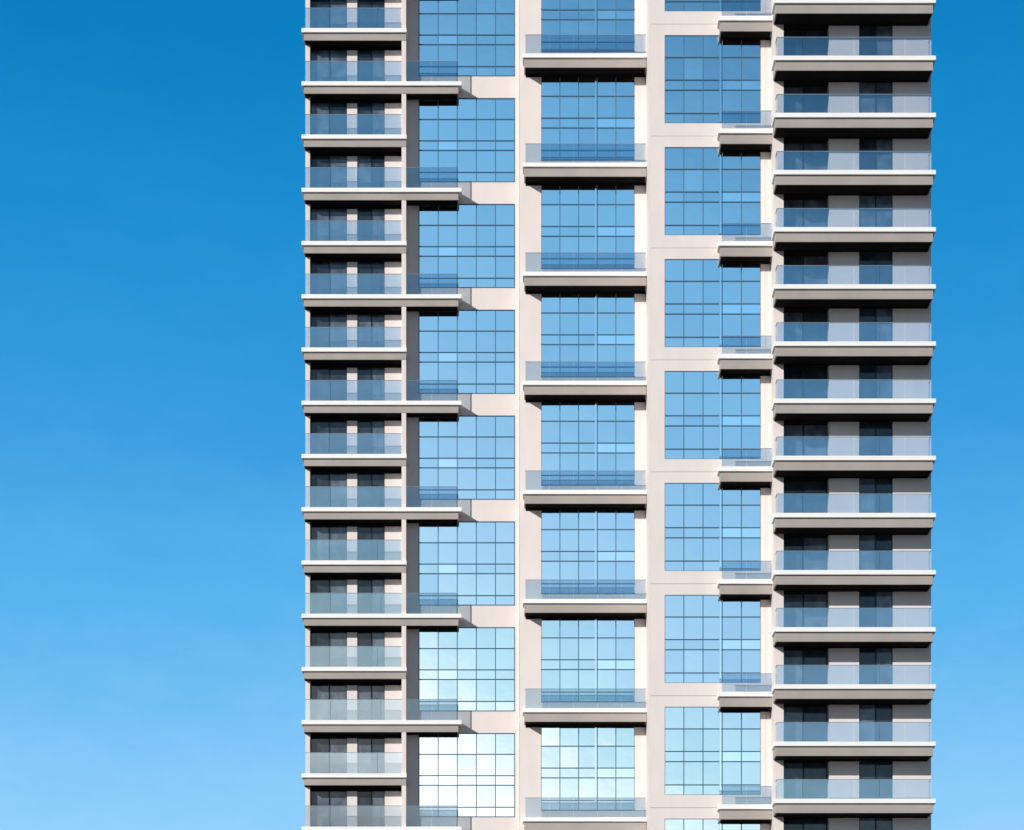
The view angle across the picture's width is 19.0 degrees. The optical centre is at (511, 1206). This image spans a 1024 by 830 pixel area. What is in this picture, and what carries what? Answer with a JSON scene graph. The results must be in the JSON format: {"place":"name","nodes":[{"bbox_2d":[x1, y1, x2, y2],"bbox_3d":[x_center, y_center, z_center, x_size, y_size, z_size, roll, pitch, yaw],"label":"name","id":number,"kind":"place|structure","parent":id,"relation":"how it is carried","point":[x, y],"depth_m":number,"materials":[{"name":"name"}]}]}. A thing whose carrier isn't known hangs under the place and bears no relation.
{"place":"outdoors","nodes":[
{"label":"outdoors","id":0,"kind":"place"},
{"bbox_2d":[0,0,1023,829],"label":"sky","id":1,"kind":"structure","parent":0,"point":[152,152],"materials":[{"name":"blue"}]},
{"bbox_2d":[302,0,935,829],"bbox_3d":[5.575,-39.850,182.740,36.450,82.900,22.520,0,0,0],"label":"residential tower","id":2,"kind":"structure","parent":0,"point":[618,458],"depth_m":180.94,"materials":[{"name":"paint"}]},
{"bbox_2d":[311,791,346,826],"bbox_3d":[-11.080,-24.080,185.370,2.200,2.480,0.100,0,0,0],"label":"balcony window","id":3,"kind":"structure","parent":2,"relation":"in","point":[328,808],"depth_m":185.37,"materials":[{"name":"glass"}]},
{"bbox_2d":[311,738,346,772],"bbox_3d":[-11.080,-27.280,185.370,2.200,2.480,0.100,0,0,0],"label":"balcony window","id":4,"kind":"structure","parent":2,"relation":"in","point":[320,762],"depth_m":185.37,"materials":[{"name":"glass"}]},
{"bbox_2d":[311,685,346,719],"bbox_3d":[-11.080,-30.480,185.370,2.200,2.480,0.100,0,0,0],"label":"balcony window","id":5,"kind":"structure","parent":2,"relation":"in","point":[320,709],"depth_m":185.37,"materials":[{"name":"glass"}]},
{"bbox_2d":[311,632,346,666],"bbox_3d":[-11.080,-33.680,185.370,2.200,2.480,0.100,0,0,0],"label":"balcony window","id":6,"kind":"structure","parent":2,"relation":"in","point":[320,656],"depth_m":185.37,"materials":[{"name":"glass"}]},
{"bbox_2d":[311,580,346,613],"bbox_3d":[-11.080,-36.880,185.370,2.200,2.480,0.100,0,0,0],"label":"balcony window","id":7,"kind":"structure","parent":2,"relation":"in","point":[327,596],"depth_m":185.37,"materials":[{"name":"glass"}]},
{"bbox_2d":[311,527,346,559],"bbox_3d":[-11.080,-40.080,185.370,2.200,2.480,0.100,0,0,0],"label":"balcony window","id":8,"kind":"structure","parent":2,"relation":"in","point":[327,543],"depth_m":185.37,"materials":[{"name":"glass"}]},
{"bbox_2d":[311,474,346,506],"bbox_3d":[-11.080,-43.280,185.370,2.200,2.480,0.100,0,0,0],"label":"balcony window","id":9,"kind":"structure","parent":2,"relation":"in","point":[320,496],"depth_m":185.37,"materials":[{"name":"glass"}]},
{"bbox_2d":[311,421,346,453],"bbox_3d":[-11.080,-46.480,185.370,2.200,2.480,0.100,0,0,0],"label":"balcony window","id":10,"kind":"structure","parent":2,"relation":"in","point":[320,443],"depth_m":185.37,"materials":[{"name":"glass"}]},
{"bbox_2d":[311,368,346,400],"bbox_3d":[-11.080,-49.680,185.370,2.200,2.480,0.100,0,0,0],"label":"balcony window","id":11,"kind":"structure","parent":2,"relation":"in","point":[320,390],"depth_m":185.37,"materials":[{"name":"glass"}]},
{"bbox_2d":[311,315,346,346],"bbox_3d":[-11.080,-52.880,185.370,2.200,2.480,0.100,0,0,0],"label":"balcony window","id":12,"kind":"structure","parent":2,"relation":"in","point":[320,337],"depth_m":185.37,"materials":[{"name":"glass"}]},
{"bbox_2d":[311,262,346,293],"bbox_3d":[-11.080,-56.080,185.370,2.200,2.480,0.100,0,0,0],"label":"balcony window","id":13,"kind":"structure","parent":2,"relation":"in","point":[326,277],"depth_m":185.37,"materials":[{"name":"glass"}]},
{"bbox_2d":[311,209,346,240],"bbox_3d":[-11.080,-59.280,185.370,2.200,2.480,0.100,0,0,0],"label":"balcony window","id":14,"kind":"structure","parent":2,"relation":"in","point":[320,230],"depth_m":185.37,"materials":[{"name":"glass"}]},
{"bbox_2d":[311,156,346,187],"bbox_3d":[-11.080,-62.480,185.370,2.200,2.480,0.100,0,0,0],"label":"balcony window","id":15,"kind":"structure","parent":2,"relation":"in","point":[320,177],"depth_m":185.37,"materials":[{"name":"glass"}]},
{"bbox_2d":[311,103,346,133],"bbox_3d":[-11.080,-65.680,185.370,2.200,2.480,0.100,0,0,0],"label":"balcony window","id":16,"kind":"structure","parent":2,"relation":"in","point":[320,124],"depth_m":185.37,"materials":[{"name":"glass"}]},
{"bbox_2d":[311,50,346,80],"bbox_3d":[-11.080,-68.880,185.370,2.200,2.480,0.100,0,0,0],"label":"balcony window","id":17,"kind":"structure","parent":2,"relation":"in","point":[320,71],"depth_m":185.37,"materials":[{"name":"glass"}]},
{"bbox_2d":[311,0,346,27],"bbox_3d":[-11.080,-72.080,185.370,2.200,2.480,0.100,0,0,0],"label":"balcony window","id":18,"kind":"structure","parent":2,"relation":"in","point":[324,13],"depth_m":185.37,"materials":[{"name":"glass"}]},
{"bbox_2d":[357,791,384,826],"bbox_3d":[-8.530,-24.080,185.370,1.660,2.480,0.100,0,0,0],"label":"balcony window","id":19,"kind":"structure","parent":2,"relation":"in","point":[370,804],"depth_m":185.37,"materials":[{"name":"glass"}]},
{"bbox_2d":[357,738,384,772],"bbox_3d":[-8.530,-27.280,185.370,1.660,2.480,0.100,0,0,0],"label":"balcony window","id":20,"kind":"structure","parent":2,"relation":"in","point":[366,762],"depth_m":185.37,"materials":[{"name":"glass"}]},
{"bbox_2d":[357,685,384,719],"bbox_3d":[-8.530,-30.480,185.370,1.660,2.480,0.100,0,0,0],"label":"balcony window","id":21,"kind":"structure","parent":2,"relation":"in","point":[366,709],"depth_m":185.37,"materials":[{"name":"glass"}]},
{"bbox_2d":[357,632,384,666],"bbox_3d":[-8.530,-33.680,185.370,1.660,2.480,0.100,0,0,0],"label":"balcony window","id":22,"kind":"structure","parent":2,"relation":"in","point":[366,656],"depth_m":185.37,"materials":[{"name":"glass"}]},
{"bbox_2d":[357,580,384,613],"bbox_3d":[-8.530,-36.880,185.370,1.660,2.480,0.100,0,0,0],"label":"balcony window","id":23,"kind":"structure","parent":2,"relation":"in","point":[370,593],"depth_m":185.37,"materials":[{"name":"glass"}]},
{"bbox_2d":[357,527,384,559],"bbox_3d":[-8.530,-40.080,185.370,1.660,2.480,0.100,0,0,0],"label":"balcony window","id":24,"kind":"structure","parent":2,"relation":"in","point":[370,540],"depth_m":185.37,"materials":[{"name":"glass"}]},
{"bbox_2d":[357,474,384,506],"bbox_3d":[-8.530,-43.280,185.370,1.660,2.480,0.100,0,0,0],"label":"balcony window","id":25,"kind":"structure","parent":2,"relation":"in","point":[366,496],"depth_m":185.37,"materials":[{"name":"glass"}]},
{"bbox_2d":[357,421,384,453],"bbox_3d":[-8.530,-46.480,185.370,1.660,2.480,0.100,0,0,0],"label":"balcony window","id":26,"kind":"structure","parent":2,"relation":"in","point":[366,443],"depth_m":185.37,"materials":[{"name":"glass"}]},
{"bbox_2d":[357,368,384,400],"bbox_3d":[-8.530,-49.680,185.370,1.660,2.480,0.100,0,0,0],"label":"balcony window","id":27,"kind":"structure","parent":2,"relation":"in","point":[366,390],"depth_m":185.37,"materials":[{"name":"glass"}]},
{"bbox_2d":[357,315,384,346],"bbox_3d":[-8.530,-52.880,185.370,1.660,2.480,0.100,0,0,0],"label":"balcony window","id":28,"kind":"structure","parent":2,"relation":"in","point":[366,337],"depth_m":185.37,"materials":[{"name":"glass"}]},
{"bbox_2d":[357,262,384,293],"bbox_3d":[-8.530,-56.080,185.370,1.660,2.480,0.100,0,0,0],"label":"balcony window","id":29,"kind":"structure","parent":2,"relation":"in","point":[370,275],"depth_m":185.37,"materials":[{"name":"glass"}]},
{"bbox_2d":[357,209,384,240],"bbox_3d":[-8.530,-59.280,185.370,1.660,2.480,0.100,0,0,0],"label":"balcony window","id":30,"kind":"structure","parent":2,"relation":"in","point":[366,230],"depth_m":185.37,"materials":[{"name":"glass"}]},
{"bbox_2d":[357,156,384,187],"bbox_3d":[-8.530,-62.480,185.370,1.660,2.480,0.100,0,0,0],"label":"balcony window","id":31,"kind":"structure","parent":2,"relation":"in","point":[366,177],"depth_m":185.37,"materials":[{"name":"glass"}]},
{"bbox_2d":[357,103,384,133],"bbox_3d":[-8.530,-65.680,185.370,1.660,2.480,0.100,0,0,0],"label":"balcony window","id":32,"kind":"structure","parent":2,"relation":"in","point":[366,124],"depth_m":185.37,"materials":[{"name":"glass"}]},
{"bbox_2d":[357,50,384,80],"bbox_3d":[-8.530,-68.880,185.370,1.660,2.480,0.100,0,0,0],"label":"balcony window","id":33,"kind":"structure","parent":2,"relation":"in","point":[366,71],"depth_m":185.37,"materials":[{"name":"glass"}]},
{"bbox_2d":[357,0,384,27],"bbox_3d":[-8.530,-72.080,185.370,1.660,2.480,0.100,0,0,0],"label":"balcony window","id":34,"kind":"structure","parent":2,"relation":"in","point":[370,13],"depth_m":185.37,"materials":[{"name":"glass"}]},
{"bbox_2d":[419,733,514,816],"bbox_3d":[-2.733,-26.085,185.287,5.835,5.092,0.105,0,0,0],"label":"window","id":35,"kind":"structure","parent":2,"relation":"in","point":[474,773],"depth_m":185.28,"materials":[{"name":"glass"}]},
{"bbox_2d":[419,627,514,710],"bbox_3d":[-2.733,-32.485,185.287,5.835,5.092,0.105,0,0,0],"label":"window","id":36,"kind":"structure","parent":2,"relation":"in","point":[473,666],"depth_m":185.28,"materials":[{"name":"glass"}]},
{"bbox_2d":[419,521,514,605],"bbox_3d":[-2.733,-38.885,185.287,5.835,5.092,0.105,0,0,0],"label":"window","id":37,"kind":"structure","parent":2,"relation":"in","point":[474,560],"depth_m":185.28,"materials":[{"name":"glass"}]},
{"bbox_2d":[419,415,514,499],"bbox_3d":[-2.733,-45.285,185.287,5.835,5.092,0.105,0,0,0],"label":"window","id":38,"kind":"structure","parent":2,"relation":"in","point":[475,454],"depth_m":185.28,"materials":[{"name":"glass"}]},
{"bbox_2d":[419,310,514,393],"bbox_3d":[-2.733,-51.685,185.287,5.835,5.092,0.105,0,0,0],"label":"window","id":39,"kind":"structure","parent":2,"relation":"in","point":[475,349],"depth_m":185.28,"materials":[{"name":"glass"}]},
{"bbox_2d":[419,204,514,287],"bbox_3d":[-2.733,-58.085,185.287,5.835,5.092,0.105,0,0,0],"label":"window","id":40,"kind":"structure","parent":2,"relation":"in","point":[474,242],"depth_m":185.28,"materials":[{"name":"glass"}]},
{"bbox_2d":[419,98,514,181],"bbox_3d":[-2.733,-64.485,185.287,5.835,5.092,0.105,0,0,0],"label":"window","id":41,"kind":"structure","parent":2,"relation":"in","point":[475,136],"depth_m":185.28,"materials":[{"name":"glass"}]},
{"bbox_2d":[419,0,514,75],"bbox_3d":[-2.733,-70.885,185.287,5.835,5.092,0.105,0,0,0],"label":"window","id":42,"kind":"structure","parent":2,"relation":"in","point":[479,35],"depth_m":185.28,"materials":[{"name":"glass"}]},
{"bbox_2d":[519,721,519,821],"bbox_3d":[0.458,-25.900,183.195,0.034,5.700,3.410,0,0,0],"label":"stair window","id":43,"kind":"structure","parent":2,"relation":"in","point":[519,721],"depth_m":181.48,"materials":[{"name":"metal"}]},
{"bbox_2d":[519,613,519,715],"bbox_3d":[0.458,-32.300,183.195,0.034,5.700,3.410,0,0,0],"label":"stair window","id":44,"kind":"structure","parent":2,"relation":"in","point":[519,613],"depth_m":181.48,"materials":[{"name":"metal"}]},
{"bbox_2d":[519,505,519,608],"bbox_3d":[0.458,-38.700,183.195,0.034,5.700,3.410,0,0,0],"label":"stair window","id":45,"kind":"structure","parent":2,"relation":"in","point":[519,505],"depth_m":181.48,"materials":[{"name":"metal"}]},
{"bbox_2d":[519,397,519,501],"bbox_3d":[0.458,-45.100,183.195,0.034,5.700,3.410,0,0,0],"label":"stair window","id":46,"kind":"structure","parent":2,"relation":"in","point":[519,397],"depth_m":181.48,"materials":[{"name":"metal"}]},
{"bbox_2d":[519,289,519,395],"bbox_3d":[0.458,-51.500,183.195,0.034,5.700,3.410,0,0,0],"label":"stair window","id":47,"kind":"structure","parent":2,"relation":"in","point":[519,289],"depth_m":181.48,"materials":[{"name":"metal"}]},
{"bbox_2d":[519,181,519,288],"bbox_3d":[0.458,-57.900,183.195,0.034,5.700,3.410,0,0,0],"label":"stair window","id":48,"kind":"structure","parent":2,"relation":"in","point":[519,181],"depth_m":181.48,"materials":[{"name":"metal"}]},
{"bbox_2d":[519,73,519,180],"bbox_3d":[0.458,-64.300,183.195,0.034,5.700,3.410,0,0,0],"label":"stair window","id":49,"kind":"structure","parent":2,"relation":"in","point":[519,73],"depth_m":181.48,"materials":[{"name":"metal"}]},
{"bbox_2d":[519,0,519,72],"bbox_3d":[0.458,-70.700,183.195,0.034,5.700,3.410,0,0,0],"label":"stair window","id":50,"kind":"structure","parent":2,"relation":"in","point":[519,0],"depth_m":181.48,"materials":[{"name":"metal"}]},
{"bbox_2d":[541,727,634,810],"bbox_3d":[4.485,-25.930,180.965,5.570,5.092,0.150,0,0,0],"label":"window","id":51,"kind":"structure","parent":2,"relation":"in","point":[583,768],"depth_m":180.99,"materials":[{"name":"glass"}]},
{"bbox_2d":[541,619,634,701],"bbox_3d":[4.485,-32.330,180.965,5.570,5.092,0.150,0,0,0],"label":"window","id":52,"kind":"structure","parent":2,"relation":"in","point":[583,660],"depth_m":180.99,"materials":[{"name":"glass"}]},
{"bbox_2d":[541,510,634,593],"bbox_3d":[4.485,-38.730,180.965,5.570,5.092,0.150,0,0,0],"label":"window","id":53,"kind":"structure","parent":2,"relation":"in","point":[583,552],"depth_m":180.99,"materials":[{"name":"glass"}]},
{"bbox_2d":[541,402,634,484],"bbox_3d":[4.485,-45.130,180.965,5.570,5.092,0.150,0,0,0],"label":"window","id":54,"kind":"structure","parent":2,"relation":"in","point":[583,443],"depth_m":180.99,"materials":[{"name":"glass"}]},
{"bbox_2d":[541,294,634,376],"bbox_3d":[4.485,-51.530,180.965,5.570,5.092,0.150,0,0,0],"label":"window","id":55,"kind":"structure","parent":2,"relation":"in","point":[574,327],"depth_m":180.99,"materials":[{"name":"glass"}]},
{"bbox_2d":[541,185,634,268],"bbox_3d":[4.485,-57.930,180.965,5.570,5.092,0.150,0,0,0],"label":"window","id":56,"kind":"structure","parent":2,"relation":"in","point":[595,218],"depth_m":180.99,"materials":[{"name":"glass"}]},
{"bbox_2d":[541,77,634,159],"bbox_3d":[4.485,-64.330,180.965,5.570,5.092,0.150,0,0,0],"label":"window","id":57,"kind":"structure","parent":2,"relation":"in","point":[573,109],"depth_m":180.99,"materials":[{"name":"glass"}]},
{"bbox_2d":[541,0,634,51],"bbox_3d":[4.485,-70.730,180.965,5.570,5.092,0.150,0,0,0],"label":"window","id":58,"kind":"structure","parent":2,"relation":"in","point":[557,16],"depth_m":180.99,"materials":[{"name":"glass"}]},
{"bbox_2d":[665,819,760,829],"bbox_3d":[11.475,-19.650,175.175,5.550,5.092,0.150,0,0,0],"label":"window","id":59,"kind":"structure","parent":2,"relation":"in","point":[670,824],"depth_m":175.21,"materials":[{"name":"glass"}]},
{"bbox_2d":[665,707,760,794],"bbox_3d":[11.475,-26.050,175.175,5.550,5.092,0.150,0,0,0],"label":"window","id":60,"kind":"structure","parent":2,"relation":"in","point":[709,750],"depth_m":175.21,"materials":[{"name":"glass"}]},
{"bbox_2d":[665,595,760,682],"bbox_3d":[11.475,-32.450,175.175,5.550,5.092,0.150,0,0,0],"label":"window","id":61,"kind":"structure","parent":2,"relation":"in","point":[707,637],"depth_m":175.21,"materials":[{"name":"glass"}]},
{"bbox_2d":[665,483,760,570],"bbox_3d":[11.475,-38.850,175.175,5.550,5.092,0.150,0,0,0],"label":"window","id":62,"kind":"structure","parent":2,"relation":"in","point":[709,526],"depth_m":175.21,"materials":[{"name":"glass"}]},
{"bbox_2d":[665,371,760,458],"bbox_3d":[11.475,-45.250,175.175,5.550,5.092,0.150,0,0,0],"label":"window","id":63,"kind":"structure","parent":2,"relation":"in","point":[707,412],"depth_m":175.21,"materials":[{"name":"glass"}]},
{"bbox_2d":[665,259,760,346],"bbox_3d":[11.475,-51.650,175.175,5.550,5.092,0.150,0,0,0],"label":"window","id":64,"kind":"structure","parent":2,"relation":"in","point":[709,302],"depth_m":175.21,"materials":[{"name":"glass"}]},
{"bbox_2d":[665,147,760,234],"bbox_3d":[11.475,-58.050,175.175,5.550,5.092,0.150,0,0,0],"label":"window","id":65,"kind":"structure","parent":2,"relation":"in","point":[706,188],"depth_m":175.21,"materials":[{"name":"glass"}]},
{"bbox_2d":[665,35,760,122],"bbox_3d":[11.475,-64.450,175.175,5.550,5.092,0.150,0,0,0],"label":"window","id":66,"kind":"structure","parent":2,"relation":"in","point":[706,75],"depth_m":175.21,"materials":[{"name":"glass"}]},
{"bbox_2d":[665,0,760,10],"bbox_3d":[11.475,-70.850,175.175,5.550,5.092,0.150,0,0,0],"label":"window","id":67,"kind":"structure","parent":2,"relation":"in","point":[670,5],"depth_m":175.21,"materials":[{"name":"glass"}]},
{"bbox_2d":[784,819,827,829],"bbox_3d":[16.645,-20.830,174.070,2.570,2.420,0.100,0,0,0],"label":"balcony window","id":68,"kind":"structure","parent":2,"relation":"in","point":[789,824],"depth_m":174.06,"materials":[{"name":"glass"}]},
{"bbox_2d":[784,762,827,798],"bbox_3d":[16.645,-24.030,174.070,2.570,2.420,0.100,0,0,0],"label":"balcony window","id":69,"kind":"structure","parent":2,"relation":"in","point":[793,789],"depth_m":174.06,"materials":[{"name":"glass"}]},
{"bbox_2d":[784,706,827,740],"bbox_3d":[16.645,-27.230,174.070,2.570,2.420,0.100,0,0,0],"label":"balcony window","id":70,"kind":"structure","parent":2,"relation":"in","point":[792,731],"depth_m":174.06,"materials":[{"name":"glass"}]},
{"bbox_2d":[784,650,827,683],"bbox_3d":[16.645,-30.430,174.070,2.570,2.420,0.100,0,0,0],"label":"balcony window","id":71,"kind":"structure","parent":2,"relation":"in","point":[792,674],"depth_m":174.06,"materials":[{"name":"glass"}]},
{"bbox_2d":[784,593,827,626],"bbox_3d":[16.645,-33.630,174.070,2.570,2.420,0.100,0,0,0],"label":"balcony window","id":72,"kind":"structure","parent":2,"relation":"in","point":[800,610],"depth_m":174.06,"materials":[{"name":"glass"}]},
{"bbox_2d":[784,537,827,569],"bbox_3d":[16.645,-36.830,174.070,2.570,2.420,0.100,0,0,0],"label":"balcony window","id":73,"kind":"structure","parent":2,"relation":"in","point":[800,553],"depth_m":174.06,"materials":[{"name":"glass"}]},
{"bbox_2d":[784,481,827,512],"bbox_3d":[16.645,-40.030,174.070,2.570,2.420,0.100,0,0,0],"label":"balcony window","id":74,"kind":"structure","parent":2,"relation":"in","point":[799,496],"depth_m":174.06,"materials":[{"name":"glass"}]},
{"bbox_2d":[784,424,827,455],"bbox_3d":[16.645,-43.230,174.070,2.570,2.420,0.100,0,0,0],"label":"balcony window","id":75,"kind":"structure","parent":2,"relation":"in","point":[799,440],"depth_m":174.06,"materials":[{"name":"glass"}]},
{"bbox_2d":[784,368,827,398],"bbox_3d":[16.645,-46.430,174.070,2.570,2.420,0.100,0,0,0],"label":"balcony window","id":76,"kind":"structure","parent":2,"relation":"in","point":[793,389],"depth_m":174.06,"materials":[{"name":"glass"}]},
{"bbox_2d":[784,312,827,340],"bbox_3d":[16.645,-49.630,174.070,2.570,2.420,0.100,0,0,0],"label":"balcony window","id":77,"kind":"structure","parent":2,"relation":"in","point":[792,331],"depth_m":174.06,"materials":[{"name":"glass"}]},
{"bbox_2d":[784,255,827,283],"bbox_3d":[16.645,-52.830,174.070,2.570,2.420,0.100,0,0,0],"label":"balcony window","id":78,"kind":"structure","parent":2,"relation":"in","point":[792,274],"depth_m":174.06,"materials":[{"name":"glass"}]},
{"bbox_2d":[784,199,827,226],"bbox_3d":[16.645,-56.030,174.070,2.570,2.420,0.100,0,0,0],"label":"balcony window","id":79,"kind":"structure","parent":2,"relation":"in","point":[792,217],"depth_m":174.06,"materials":[{"name":"glass"}]},
{"bbox_2d":[784,143,827,169],"bbox_3d":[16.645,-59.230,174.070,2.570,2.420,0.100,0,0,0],"label":"balcony window","id":80,"kind":"structure","parent":2,"relation":"in","point":[792,160],"depth_m":174.06,"materials":[{"name":"glass"}]},
{"bbox_2d":[784,86,827,112],"bbox_3d":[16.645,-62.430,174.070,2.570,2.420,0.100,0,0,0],"label":"balcony window","id":81,"kind":"structure","parent":2,"relation":"in","point":[792,103],"depth_m":174.06,"materials":[{"name":"glass"}]},
{"bbox_2d":[784,30,827,55],"bbox_3d":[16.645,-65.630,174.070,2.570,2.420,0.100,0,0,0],"label":"balcony window","id":82,"kind":"structure","parent":2,"relation":"in","point":[792,46],"depth_m":174.06,"materials":[{"name":"glass"}]},
{"bbox_2d":[859,818,892,829],"bbox_3d":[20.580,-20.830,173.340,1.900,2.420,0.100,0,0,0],"label":"balcony window","id":83,"kind":"structure","parent":2,"relation":"in","point":[864,823],"depth_m":173.34,"materials":[{"name":"glass"}]},
{"bbox_2d":[859,761,892,798],"bbox_3d":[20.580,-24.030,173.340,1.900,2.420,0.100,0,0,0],"label":"balcony window","id":84,"kind":"structure","parent":2,"relation":"in","point":[868,789],"depth_m":173.34,"materials":[{"name":"glass"}]},
{"bbox_2d":[859,705,892,740],"bbox_3d":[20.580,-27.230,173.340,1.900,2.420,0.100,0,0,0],"label":"balcony window","id":85,"kind":"structure","parent":2,"relation":"in","point":[867,713],"depth_m":173.34,"materials":[{"name":"glass"}]},
{"bbox_2d":[859,648,892,683],"bbox_3d":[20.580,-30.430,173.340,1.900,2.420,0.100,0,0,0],"label":"balcony window","id":86,"kind":"structure","parent":2,"relation":"in","point":[867,656],"depth_m":173.34,"materials":[{"name":"glass"}]},
{"bbox_2d":[859,592,892,626],"bbox_3d":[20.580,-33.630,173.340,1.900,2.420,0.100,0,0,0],"label":"balcony window","id":87,"kind":"structure","parent":2,"relation":"in","point":[875,608],"depth_m":173.34,"materials":[{"name":"glass"}]},
{"bbox_2d":[859,535,892,569],"bbox_3d":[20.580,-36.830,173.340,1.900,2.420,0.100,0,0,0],"label":"balcony window","id":88,"kind":"structure","parent":2,"relation":"in","point":[875,551],"depth_m":173.34,"materials":[{"name":"glass"}]},
{"bbox_2d":[859,479,892,512],"bbox_3d":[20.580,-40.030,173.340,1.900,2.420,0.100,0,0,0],"label":"balcony window","id":89,"kind":"structure","parent":2,"relation":"in","point":[875,495],"depth_m":173.34,"materials":[{"name":"glass"}]},
{"bbox_2d":[859,422,892,455],"bbox_3d":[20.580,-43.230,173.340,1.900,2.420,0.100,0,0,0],"label":"balcony window","id":90,"kind":"structure","parent":2,"relation":"in","point":[875,438],"depth_m":173.34,"materials":[{"name":"glass"}]},
{"bbox_2d":[859,365,892,398],"bbox_3d":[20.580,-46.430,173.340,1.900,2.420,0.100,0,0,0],"label":"balcony window","id":91,"kind":"structure","parent":2,"relation":"in","point":[868,389],"depth_m":173.34,"materials":[{"name":"glass"}]},
{"bbox_2d":[859,309,892,340],"bbox_3d":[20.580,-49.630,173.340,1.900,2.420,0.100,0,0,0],"label":"balcony window","id":92,"kind":"structure","parent":2,"relation":"in","point":[867,331],"depth_m":173.34,"materials":[{"name":"glass"}]},
{"bbox_2d":[859,252,892,283],"bbox_3d":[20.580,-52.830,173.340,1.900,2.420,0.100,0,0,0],"label":"balcony window","id":93,"kind":"structure","parent":2,"relation":"in","point":[867,274],"depth_m":173.34,"materials":[{"name":"glass"}]},
{"bbox_2d":[859,196,892,226],"bbox_3d":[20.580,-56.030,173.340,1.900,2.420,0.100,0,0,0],"label":"balcony window","id":94,"kind":"structure","parent":2,"relation":"in","point":[867,217],"depth_m":173.34,"materials":[{"name":"glass"}]},
{"bbox_2d":[859,139,892,169],"bbox_3d":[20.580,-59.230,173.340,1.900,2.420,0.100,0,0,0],"label":"balcony window","id":95,"kind":"structure","parent":2,"relation":"in","point":[867,160],"depth_m":173.34,"materials":[{"name":"glass"}]},
{"bbox_2d":[859,82,892,112],"bbox_3d":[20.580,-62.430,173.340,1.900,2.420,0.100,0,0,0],"label":"balcony window","id":96,"kind":"structure","parent":2,"relation":"in","point":[867,103],"depth_m":173.34,"materials":[{"name":"glass"}]},
{"bbox_2d":[859,26,892,55],"bbox_3d":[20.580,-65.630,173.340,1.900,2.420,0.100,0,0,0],"label":"balcony window","id":97,"kind":"structure","parent":2,"relation":"in","point":[867,46],"depth_m":173.34,"materials":[{"name":"glass"}]}
]}

